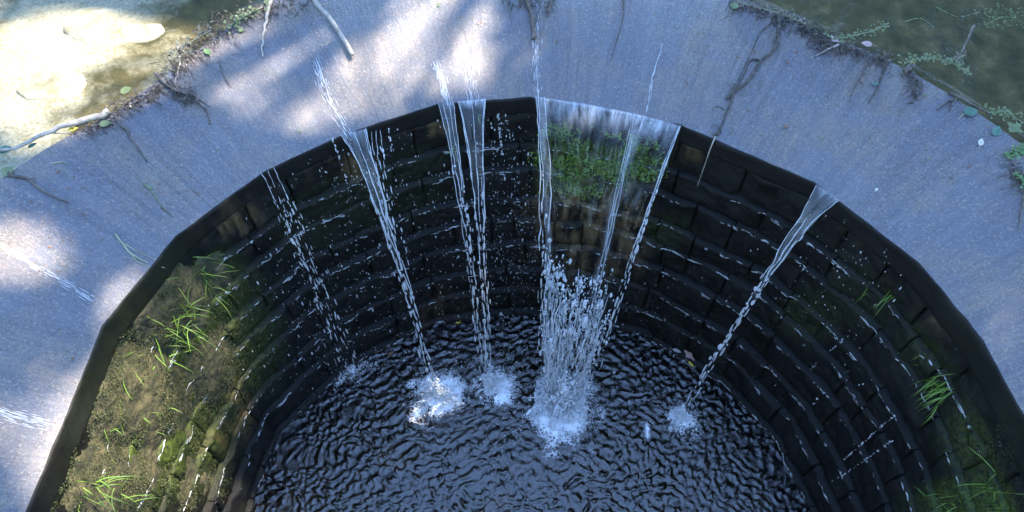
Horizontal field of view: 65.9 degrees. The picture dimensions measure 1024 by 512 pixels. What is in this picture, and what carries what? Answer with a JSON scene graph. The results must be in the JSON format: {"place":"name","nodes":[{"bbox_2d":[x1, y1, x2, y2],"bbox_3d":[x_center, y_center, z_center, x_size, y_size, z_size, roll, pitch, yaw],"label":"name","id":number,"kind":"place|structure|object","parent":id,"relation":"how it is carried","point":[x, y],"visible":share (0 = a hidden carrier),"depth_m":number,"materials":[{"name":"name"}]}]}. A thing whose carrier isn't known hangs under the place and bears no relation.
{"place":"outdoors","nodes":[
{"label":"outdoors","id":0,"kind":"place"},
{"bbox_2d":[0,0,1023,178],"bbox_3d":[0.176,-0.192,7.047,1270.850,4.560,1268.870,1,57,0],"label":"ground","id":1,"kind":"structure","parent":0,"point":[109,63],"depth_m":6.63,"materials":[{"name":"brown soil"}]},
{"bbox_2d":[16,68,86,99],"bbox_3d":[-3.563,-1.332,6.124,0.541,0.081,0.358,1,57,0],"label":"stone","id":2,"kind":"object","parent":1,"relation":"on","point":[60,84],"visible":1,"depth_m":6.08,"materials":[{"name":"beige stone"}]},
{"bbox_2d":[62,7,118,40],"bbox_3d":[-3.490,-1.906,6.548,0.585,0.157,0.457,1,57,0],"label":"stone","id":3,"kind":"object","parent":1,"relation":"on","point":[80,24],"visible":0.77,"depth_m":6.48,"materials":[{"name":"beige stone"}]},
{"bbox_2d":[121,23,164,42],"bbox_3d":[-3.067,-1.811,6.468,0.433,0.092,0.278,1,57,0],"label":"stone","id":4,"kind":"object","parent":1,"relation":"on","point":[140,33],"visible":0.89,"depth_m":6.43,"materials":[{"name":"beige stone"}]},
{"bbox_2d":[0,0,1018,506],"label":"grit","id":5,"kind":"object","parent":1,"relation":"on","point":[476,36],"visible":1,"depth_m":5.88,"materials":[{"name":"brown stone"}]},
{"bbox_2d":[0,0,1023,511],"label":"stone weir","id":6,"kind":"object","parent":1,"relation":"on","point":[952,266],"visible":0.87,"depth_m":6.27,"materials":[{"name":"concrete"}]},
{"bbox_2d":[0,166,12,177],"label":"leaf","id":7,"kind":"object","parent":6,"relation":"on","point":[4,170],"visible":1,"depth_m":5.48,"materials":[{"name":"green plant"}]},
{"bbox_2d":[0,404,48,429],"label":"rivulet","id":8,"kind":"structure","parent":6,"relation":"on","point":[20,418],"depth_m":4.75,"materials":[{"name":"white liquid"}]},
{"bbox_2d":[7,171,68,202],"bbox_3d":[-3.276,-0.490,5.476,0.474,0.111,0.070,21,60,13],"label":"stick","id":9,"kind":"object","parent":6,"relation":"on","point":[9,173],"visible":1,"depth_m":5.47,"materials":[{"name":"wood"}]},
{"bbox_2d":[0,247,93,301],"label":"rivulet","id":10,"kind":"structure","parent":6,"relation":"on","point":[25,260],"depth_m":5.22,"materials":[{"name":"white liquid"}]},
{"bbox_2d":[0,108,110,151],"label":"branch","id":11,"kind":"object","parent":6,"relation":"on","point":[105,113],"visible":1,"depth_m":5.66,"materials":[{"name":"grey wood"}]},
{"bbox_2d":[67,108,115,141],"bbox_3d":[-3.051,-0.955,5.743,0.350,0.062,0.283,1,57,0],"label":"debris tangle","id":12,"kind":"object","parent":6,"relation":"on","point":[87,127],"visible":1,"depth_m":5.72,"materials":[{"name":"brown plant"}]},
{"bbox_2d":[93,120,110,126],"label":"leaf","id":13,"kind":"object","parent":6,"relation":"on","point":[103,123],"visible":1,"depth_m":5.74,"materials":[{"name":"green plant"}]},
{"bbox_2d":[74,469,140,511],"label":"grass tuft","id":14,"kind":"object","parent":6,"relation":"attached to","point":[111,497],"visible":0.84,"depth_m":5.07,"materials":[{"name":"green plant"}]},
{"bbox_2d":[108,114,146,161],"bbox_3d":[-2.771,-0.865,5.738,0.462,0.122,0.088,38,64,21],"label":"stick","id":15,"kind":"object","parent":6,"relation":"on","point":[117,121],"visible":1,"depth_m":5.75,"materials":[{"name":"wood"}]},
{"bbox_2d":[119,479,156,502],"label":"grass tuft","id":16,"kind":"object","parent":6,"relation":"attached to","point":[136,495],"visible":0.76,"depth_m":5.45,"materials":[{"name":"green plant"}]},
{"bbox_2d":[102,78,176,119],"bbox_3d":[-2.760,-1.181,5.891,0.502,0.071,0.478,1,57,0],"label":"debris tangle","id":17,"kind":"object","parent":6,"relation":"on","point":[148,98],"visible":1,"depth_m":5.88,"materials":[{"name":"brown plant"}]},
{"bbox_2d":[117,333,161,398],"bbox_3d":[-2.617,0.788,5.454,0.287,0.337,0.370,-35,64,-20],"label":"grass tuft","id":18,"kind":"object","parent":6,"relation":"attached to","point":[135,373],"visible":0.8,"depth_m":5.40,"materials":[{"name":"green plant"}]},
{"bbox_2d":[115,234,164,267],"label":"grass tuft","id":19,"kind":"object","parent":6,"relation":"on","point":[123,244],"visible":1,"depth_m":5.42,"materials":[{"name":"green plant"}]},
{"bbox_2d":[60,252,236,511],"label":"moss bank","id":20,"kind":"structure","parent":6,"relation":"attached to","point":[148,399],"depth_m":5.70,"materials":[{"name":"green plant"}]},
{"bbox_2d":[104,408,129,460],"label":"grass tuft","id":21,"kind":"object","parent":20,"relation":"on","point":[117,430],"visible":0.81,"depth_m":5.28,"materials":[{"name":"green plant"}]},
{"bbox_2d":[141,408,181,438],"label":"grass tuft","id":22,"kind":"object","parent":20,"relation":"on","point":[159,416],"visible":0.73,"depth_m":5.64,"materials":[{"name":"green plant"}]},
{"bbox_2d":[145,333,192,370],"bbox_3d":[-2.482,0.746,5.724,0.412,0.329,0.484,1,57,0],"label":"grass tuft","id":23,"kind":"object","parent":20,"relation":"on","point":[170,355],"visible":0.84,"depth_m":5.75,"materials":[{"name":"green plant"}]},
{"bbox_2d":[148,277,219,360],"bbox_3d":[-2.464,0.458,5.789,0.611,0.718,0.539,1,57,0],"label":"grass tuft","id":24,"kind":"object","parent":20,"relation":"on","point":[181,316],"visible":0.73,"depth_m":5.79,"materials":[{"name":"green plant"}]},
{"bbox_2d":[192,251,228,300],"bbox_3d":[-2.277,0.129,5.989,0.389,0.445,0.556,1,57,0],"label":"grass tuft","id":25,"kind":"object","parent":20,"relation":"on","point":[204,267],"visible":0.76,"depth_m":5.91,"materials":[{"name":"green plant"}]},
{"bbox_2d":[202,270,237,318],"bbox_3d":[-2.266,0.322,6.135,0.371,0.517,0.384,1,57,0],"label":"grass tuft","id":26,"kind":"object","parent":20,"relation":"on","point":[217,295],"visible":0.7,"depth_m":6.08,"materials":[{"name":"green plant"}]},
{"bbox_2d":[143,183,172,216],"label":"stem","id":27,"kind":"object","parent":6,"relation":"on","point":[154,195],"visible":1,"depth_m":5.61,"materials":[{"name":"green plant"}]},
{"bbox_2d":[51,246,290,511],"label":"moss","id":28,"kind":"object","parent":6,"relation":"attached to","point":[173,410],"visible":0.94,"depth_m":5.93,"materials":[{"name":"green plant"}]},
{"bbox_2d":[171,42,180,91],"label":"twig","id":29,"kind":"object","parent":6,"relation":"on","point":[179,62],"visible":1,"depth_m":6.08,"materials":[{"name":"brown wood"}]},
{"bbox_2d":[153,71,210,124],"bbox_3d":[-2.440,-1.207,5.947,0.657,0.150,0.158,32,63,19],"label":"root tangle","id":30,"kind":"object","parent":6,"relation":"on","point":[167,82],"visible":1,"depth_m":5.96,"materials":[{"name":"brown plant"}]},
{"bbox_2d":[163,80,201,110],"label":"debris tangle","id":31,"kind":"object","parent":6,"relation":"on","point":[183,99],"visible":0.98,"depth_m":5.94,"materials":[{"name":"brown plant"}]},
{"bbox_2d":[147,10,240,80],"bbox_3d":[-2.430,-1.637,6.173,0.481,0.092,0.818,31,62,18],"label":"debris tangle","id":32,"kind":"object","parent":6,"relation":"on","point":[188,57],"visible":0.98,"depth_m":6.18,"materials":[{"name":"brown plant"}]},
{"bbox_2d":[218,60,231,86],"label":"twig","id":33,"kind":"object","parent":6,"relation":"on","point":[222,72],"visible":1,"depth_m":6.10,"materials":[{"name":"grey wood"}]},
{"bbox_2d":[223,3,268,33],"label":"waterweed","id":34,"kind":"object","parent":6,"relation":"on","point":[238,19],"visible":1,"depth_m":6.34,"materials":[{"name":"green plant"}]},
{"bbox_2d":[261,0,272,56],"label":"stick","id":35,"kind":"object","parent":6,"relation":"on","point":[266,17],"visible":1,"depth_m":6.36,"materials":[{"name":"grey wood"}]},
{"bbox_2d":[223,0,313,31],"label":"debris tangle","id":36,"kind":"object","parent":6,"relation":"on","point":[284,6],"visible":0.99,"depth_m":6.43,"materials":[{"name":"brown plant"}]},
{"bbox_2d":[261,169,359,383],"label":"waterfall","id":37,"kind":"structure","parent":6,"relation":"attached to","point":[293,242],"depth_m":6.59,"materials":[{"name":"white liquid"}]},
{"bbox_2d":[312,0,353,55],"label":"stick","id":38,"kind":"object","parent":6,"relation":"on","point":[333,23],"visible":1,"depth_m":6.36,"materials":[{"name":"grey wood"}]},
{"bbox_2d":[313,56,356,138],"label":"rivulet","id":39,"kind":"structure","parent":6,"relation":"on","point":[320,72],"depth_m":6.17,"materials":[{"name":"white liquid"}]},
{"bbox_2d":[332,138,346,182],"bbox_3d":[-1.352,-0.744,6.224,0.025,0.531,0.061,-33,63,-19],"label":"drip line","id":40,"kind":"object","parent":6,"relation":"attached to","point":[339,157],"visible":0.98,"depth_m":6.17,"materials":[{"name":"white liquid"}]},
{"bbox_2d":[341,130,435,380],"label":"waterfall","id":41,"kind":"structure","parent":6,"relation":"attached to","point":[404,286],"depth_m":6.48,"materials":[{"name":"white liquid"}]},
{"bbox_2d":[431,61,452,104],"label":"rivulet","id":42,"kind":"structure","parent":6,"relation":"on","point":[444,96],"depth_m":6.30,"materials":[{"name":"white liquid"}]},
{"bbox_2d":[438,102,487,370],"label":"waterfall","id":43,"kind":"structure","parent":6,"relation":"attached to","point":[468,259],"depth_m":6.75,"materials":[{"name":"white liquid"}]},
{"bbox_2d":[460,40,480,103],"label":"rivulet","id":44,"kind":"structure","parent":6,"relation":"on","point":[470,73],"depth_m":6.34,"materials":[{"name":"white liquid"}]},
{"bbox_2d":[458,99,490,373],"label":"waterfall","id":45,"kind":"structure","parent":6,"relation":"attached to","point":[478,262],"depth_m":6.71,"materials":[{"name":"white liquid"}]},
{"bbox_2d":[497,114,503,154],"bbox_3d":[-0.095,-1.001,6.545,0.058,0.496,0.023,17,59,10],"label":"drip line","id":46,"kind":"object","parent":6,"relation":"attached to","point":[500,134],"visible":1,"depth_m":6.54,"materials":[{"name":"white liquid"}]},
{"bbox_2d":[502,0,555,16],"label":"debris tangle","id":47,"kind":"object","parent":6,"relation":"on","point":[530,4],"visible":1,"depth_m":6.57,"materials":[{"name":"brown plant"}]},
{"bbox_2d":[525,0,535,39],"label":"stick","id":48,"kind":"object","parent":6,"relation":"on","point":[531,14],"visible":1,"depth_m":6.48,"materials":[{"name":"wood"}]},
{"bbox_2d":[531,4,541,94],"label":"rivulet","id":49,"kind":"structure","parent":6,"relation":"on","point":[535,60],"depth_m":6.40,"materials":[{"name":"white liquid"}]},
{"bbox_2d":[102,147,980,511],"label":"water droplets","id":50,"kind":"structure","parent":6,"relation":"on","point":[554,313],"depth_m":6.88,"materials":[{"name":"white liquid"}]},
{"bbox_2d":[535,0,552,18],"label":"twig","id":51,"kind":"object","parent":6,"relation":"on","point":[551,2],"visible":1,"depth_m":6.53,"materials":[{"name":"wood"}]},
{"bbox_2d":[527,118,672,199],"bbox_3d":[0.734,-0.746,6.803,1.232,0.985,0.166,10,58,6],"label":"moss","id":52,"kind":"object","parent":6,"relation":"attached to","point":[599,163],"visible":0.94,"depth_m":6.72,"materials":[{"name":"green plant"}]},
{"bbox_2d":[536,97,680,412],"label":"waterfall","id":53,"kind":"structure","parent":6,"relation":"attached to","point":[549,350],"depth_m":7.11,"materials":[{"name":"white liquid"}]},
{"bbox_2d":[610,0,623,60],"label":"twig","id":54,"kind":"object","parent":6,"relation":"on","point":[620,28],"visible":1,"depth_m":6.46,"materials":[{"name":"wood"}]},
{"bbox_2d":[646,45,661,112],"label":"rivulet","id":55,"kind":"structure","parent":6,"relation":"on","point":[652,81],"depth_m":6.28,"materials":[{"name":"white liquid"}]},
{"bbox_2d":[730,2,738,10],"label":"leaf","id":56,"kind":"object","parent":6,"relation":"on","point":[735,5],"visible":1,"depth_m":6.48,"materials":[{"name":"green plant"}]},
{"bbox_2d":[697,13,786,186],"bbox_3d":[1.843,-1.271,6.455,0.185,0.865,1.280,29,62,17],"label":"vine","id":57,"kind":"object","parent":6,"relation":"hanging from","point":[736,87],"visible":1,"depth_m":6.21,"materials":[{"name":"plant"}]},
{"bbox_2d":[719,0,787,38],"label":"debris tangle","id":58,"kind":"object","parent":6,"relation":"on","point":[773,14],"visible":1,"depth_m":6.45,"materials":[{"name":"brown plant"}]},
{"bbox_2d":[684,186,837,409],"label":"waterfall","id":59,"kind":"structure","parent":6,"relation":"attached to","point":[737,322],"depth_m":6.45,"materials":[{"name":"white liquid"}]},
{"bbox_2d":[734,0,805,23],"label":"waterweed","id":60,"kind":"object","parent":6,"relation":"on","point":[784,14],"visible":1,"depth_m":6.43,"materials":[{"name":"green plant"}]},
{"bbox_2d":[770,9,833,44],"bbox_3d":[2.346,-1.838,6.346,0.570,0.053,0.308,20,59,12],"label":"debris tangle","id":61,"kind":"object","parent":6,"relation":"on","point":[808,29],"visible":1,"depth_m":6.33,"materials":[{"name":"brown plant"}]},
{"bbox_2d":[816,44,839,55],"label":"twig","id":62,"kind":"object","parent":6,"relation":"on","point":[834,46],"visible":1,"depth_m":6.22,"materials":[{"name":"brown wood"}]},
{"bbox_2d":[804,28,859,63],"bbox_3d":[2.506,-1.682,6.254,0.396,0.074,0.405,31,62,18],"label":"debris tangle","id":63,"kind":"object","parent":6,"relation":"on","point":[824,44],"visible":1,"depth_m":6.24,"materials":[{"name":"brown plant"}]},
{"bbox_2d":[824,20,889,42],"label":"waterweed","id":64,"kind":"object","parent":6,"relation":"on","point":[854,34],"visible":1,"depth_m":6.26,"materials":[{"name":"green plant"}]},
{"bbox_2d":[832,440,892,480],"bbox_3d":[2.877,1.702,6.512,0.141,0.994,0.023,-9,58,-6],"label":"drip line","id":65,"kind":"object","parent":6,"relation":"attached to","point":[865,460],"visible":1,"depth_m":6.46,"materials":[{"name":"white liquid"}]},
{"bbox_2d":[849,56,876,101],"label":"twig","id":66,"kind":"object","parent":6,"relation":"on","point":[861,75],"visible":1,"depth_m":6.09,"materials":[{"name":"brown wood"}]},
{"bbox_2d":[842,37,894,71],"bbox_3d":[2.772,-1.573,6.173,0.430,0.065,0.314,15,58,9],"label":"debris tangle","id":67,"kind":"object","parent":6,"relation":"on","point":[877,60],"visible":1,"depth_m":6.16,"materials":[{"name":"brown plant"}]},
{"bbox_2d":[844,414,895,459],"bbox_3d":[2.885,1.481,6.405,0.099,0.915,0.025,-28,62,-17],"label":"drip line","id":68,"kind":"object","parent":6,"relation":"attached to","point":[881,426],"visible":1,"depth_m":6.33,"materials":[{"name":"white liquid"}]},
{"bbox_2d":[868,58,888,102],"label":"twig","id":69,"kind":"object","parent":6,"relation":"on","point":[884,68],"visible":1,"depth_m":6.06,"materials":[{"name":"brown wood"}]},
{"bbox_2d":[867,291,894,317],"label":"grass tuft","id":70,"kind":"object","parent":6,"relation":"attached to","point":[884,300],"visible":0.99,"depth_m":5.91,"materials":[{"name":"green plant"}]},
{"bbox_2d":[766,269,1023,511],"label":"moss","id":71,"kind":"object","parent":6,"relation":"attached to","point":[953,438],"visible":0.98,"depth_m":5.38,"materials":[{"name":"green plant"}]},
{"bbox_2d":[888,68,926,115],"bbox_3d":[3.030,-1.249,5.994,0.318,0.084,0.466,1,57,0],"label":"debris tangle","id":72,"kind":"object","parent":6,"relation":"on","point":[916,84],"visible":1,"depth_m":6.01,"materials":[{"name":"brown plant"}]},
{"bbox_2d":[901,63,915,76],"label":"leaf","id":73,"kind":"object","parent":6,"relation":"on","point":[908,68],"visible":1,"depth_m":6.05,"materials":[{"name":"grey plant"}]},
{"bbox_2d":[903,374,953,426],"bbox_3d":[3.026,1.005,5.746,0.309,0.555,0.257,-33,63,-19],"label":"grass tuft","id":74,"kind":"object","parent":6,"relation":"attached to","point":[936,389],"visible":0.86,"depth_m":5.66,"materials":[{"name":"green plant"}]},
{"bbox_2d":[917,483,960,511],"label":"grass tuft","id":75,"kind":"object","parent":6,"relation":"attached to","point":[940,502],"visible":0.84,"depth_m":5.59,"materials":[{"name":"green plant"}]},
{"bbox_2d":[934,98,956,111],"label":"twig","id":76,"kind":"object","parent":6,"relation":"on","point":[955,99],"visible":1,"depth_m":5.90,"materials":[{"name":"grey wood"}]},
{"bbox_2d":[937,97,957,109],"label":"twig","id":77,"kind":"object","parent":6,"relation":"on","point":[952,99],"visible":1,"depth_m":5.91,"materials":[{"name":"wood"}]},
{"bbox_2d":[958,107,977,115],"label":"leaf","id":78,"kind":"object","parent":6,"relation":"on","point":[970,111],"visible":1,"depth_m":5.84,"materials":[{"name":"teal plant"}]},
{"bbox_2d":[948,91,992,115],"bbox_3d":[3.416,-1.135,5.883,0.348,0.038,0.034,39,65,22],"label":"stick","id":79,"kind":"object","parent":6,"relation":"on","point":[962,98],"visible":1,"depth_m":5.89,"materials":[{"name":"wood"}]},
{"bbox_2d":[978,138,983,147],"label":"leaf","id":80,"kind":"object","parent":6,"relation":"on","point":[980,142],"visible":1,"depth_m":5.72,"materials":[{"name":"white plant"}]},
{"bbox_2d":[954,445,1023,511],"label":"grass tuft","id":81,"kind":"object","parent":6,"relation":"attached to","point":[990,488],"visible":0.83,"depth_m":5.08,"materials":[{"name":"green plant"}]},
{"bbox_2d":[992,126,1000,138],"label":"leaf","id":82,"kind":"object","parent":6,"relation":"on","point":[996,130],"visible":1,"depth_m":5.74,"materials":[{"name":"teal plant"}]},
{"bbox_2d":[996,159,1023,202],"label":"debris tangle","id":83,"kind":"object","parent":6,"relation":"on","point":[1016,170],"visible":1,"depth_m":5.58,"materials":[{"name":"brown plant"}]},
{"bbox_2d":[1003,143,1023,159],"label":"waterweed","id":84,"kind":"object","parent":6,"relation":"on","point":[1019,150],"visible":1,"depth_m":5.64,"materials":[{"name":"green plant"}]},
{"bbox_2d":[1006,121,1022,134],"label":"leaf","id":85,"kind":"object","parent":6,"relation":"on","point":[1014,127],"visible":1,"depth_m":5.74,"materials":[{"name":"green plant"}]},
{"bbox_2d":[1012,172,1023,188],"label":"waterweed","id":86,"kind":"object","parent":6,"relation":"on","point":[1020,176],"visible":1,"depth_m":5.54,"materials":[{"name":"green plant"}]},
{"bbox_2d":[1019,192,1023,229],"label":"twig","id":87,"kind":"object","parent":6,"relation":"on","point":[1022,205],"visible":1,"depth_m":5.45,"materials":[{"name":"brown plant"}]},
{"bbox_2d":[251,314,809,511],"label":"pool water","id":88,"kind":"structure","parent":0,"point":[321,459],"depth_m":7.72,"materials":[{"name":"blue liquid"}]},
{"bbox_2d":[338,361,696,436],"bbox_3d":[0.180,1.627,7.847,3.990,0.040,3.036,1,57,0],"label":"pool foam","id":89,"kind":"object","parent":88,"relation":"on","point":[647,429],"visible":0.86,"depth_m":7.85,"materials":[{"name":"white"}]},
{"bbox_2d":[408,362,480,441],"bbox_3d":[-0.718,1.338,7.756,1.085,0.527,1.108,-34,64,-20],"label":"splash","id":90,"kind":"object","parent":89,"relation":"on","point":[445,396],"visible":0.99,"depth_m":7.93,"materials":[{"name":"white liquid"}]},
{"bbox_2d":[458,364,518,407],"bbox_3d":[-0.229,1.178,7.815,0.954,0.580,0.966,1,57,0],"label":"splash","id":91,"kind":"object","parent":89,"relation":"on","point":[493,384],"visible":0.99,"depth_m":7.98,"materials":[{"name":"white liquid"}]},
{"bbox_2d":[657,404,697,432],"bbox_3d":[1.665,1.564,7.748,0.632,0.307,0.575,1,57,0],"label":"splash","id":92,"kind":"object","parent":89,"relation":"on","point":[677,415],"visible":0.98,"depth_m":7.83,"materials":[{"name":"white liquid"}]},
{"bbox_2d":[500,318,629,484],"bbox_3d":[0.414,1.255,7.613,1.681,0.892,1.797,-29,62,-18],"label":"splash","id":93,"kind":"object","parent":88,"relation":"on","point":[568,419],"visible":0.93,"depth_m":7.79,"materials":[{"name":"white liquid"}]},
{"bbox_2d":[684,350,694,360],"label":"leaf","id":94,"kind":"object","parent":88,"relation":"on","point":[688,354],"visible":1,"depth_m":8.15,"materials":[{"name":"grey plant"}]},
{"bbox_2d":[197,111,901,448],"bbox_3d":[0.277,0.416,6.912,5.222,2.892,2.128,1,57,0],"label":"spray","id":95,"kind":"object","parent":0,"point":[500,313],"visible":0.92,"depth_m":7.20,"materials":[{"name":"white liquid"}]},
{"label":"pond water","id":96,"kind":"structure","parent":0,"visible":0},
{"bbox_2d":[0,145,11,153],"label":"leaf","id":97,"kind":"object","parent":96,"relation":"on","point":[3,152],"visible":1,"depth_m":5.57,"materials":[{"name":"teal plant"}]},
{"bbox_2d":[23,143,36,149],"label":"leaf","id":98,"kind":"object","parent":96,"relation":"on","point":[31,145],"visible":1,"depth_m":5.60,"materials":[{"name":"teal plant"}]},
{"bbox_2d":[116,86,130,93],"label":"leaf","id":99,"kind":"object","parent":96,"relation":"on","point":[126,89],"visible":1,"depth_m":5.89,"materials":[{"name":"green plant"}]},
{"bbox_2d":[167,25,212,59],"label":"waterweed","id":100,"kind":"object","parent":96,"relation":"on","point":[182,45],"visible":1,"depth_m":6.16,"materials":[{"name":"green plant"}]},
{"bbox_2d":[861,41,875,46],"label":"leaf","id":101,"kind":"object","parent":96,"relation":"on","point":[867,43],"visible":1,"depth_m":6.21,"materials":[{"name":"white plant"}]},
{"bbox_2d":[903,14,935,29],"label":"waterweed","id":102,"kind":"object","parent":96,"relation":"in","point":[914,17],"visible":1,"depth_m":6.43,"materials":[{"name":"green plant"}]},
{"bbox_2d":[897,52,971,74],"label":"waterweed","id":103,"kind":"object","parent":96,"relation":"on","point":[943,61],"visible":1,"depth_m":6.10,"materials":[{"name":"green plant"}]},
{"bbox_2d":[924,0,987,23],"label":"waterweed","id":104,"kind":"object","parent":96,"relation":"on","point":[942,10],"visible":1,"depth_m":6.46,"materials":[{"name":"green plant"}]},
{"bbox_2d":[950,50,964,62],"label":"waterweed","id":105,"kind":"object","parent":96,"relation":"on","point":[955,57],"visible":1,"depth_m":6.12,"materials":[{"name":"green plant"}]},
{"bbox_2d":[958,25,976,59],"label":"twig","id":106,"kind":"object","parent":96,"relation":"on","point":[971,30],"visible":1,"depth_m":6.24,"materials":[{"name":"grey wood"}]},
{"bbox_2d":[974,3,1023,28],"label":"waterweed","id":107,"kind":"object","parent":96,"relation":"on","point":[1014,17],"visible":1,"depth_m":6.41,"materials":[{"name":"green plant"}]},
{"bbox_2d":[984,103,1023,123],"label":"waterweed","id":108,"kind":"object","parent":96,"relation":"on","point":[1001,112],"visible":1,"depth_m":5.80,"materials":[{"name":"green plant"}]}
]}

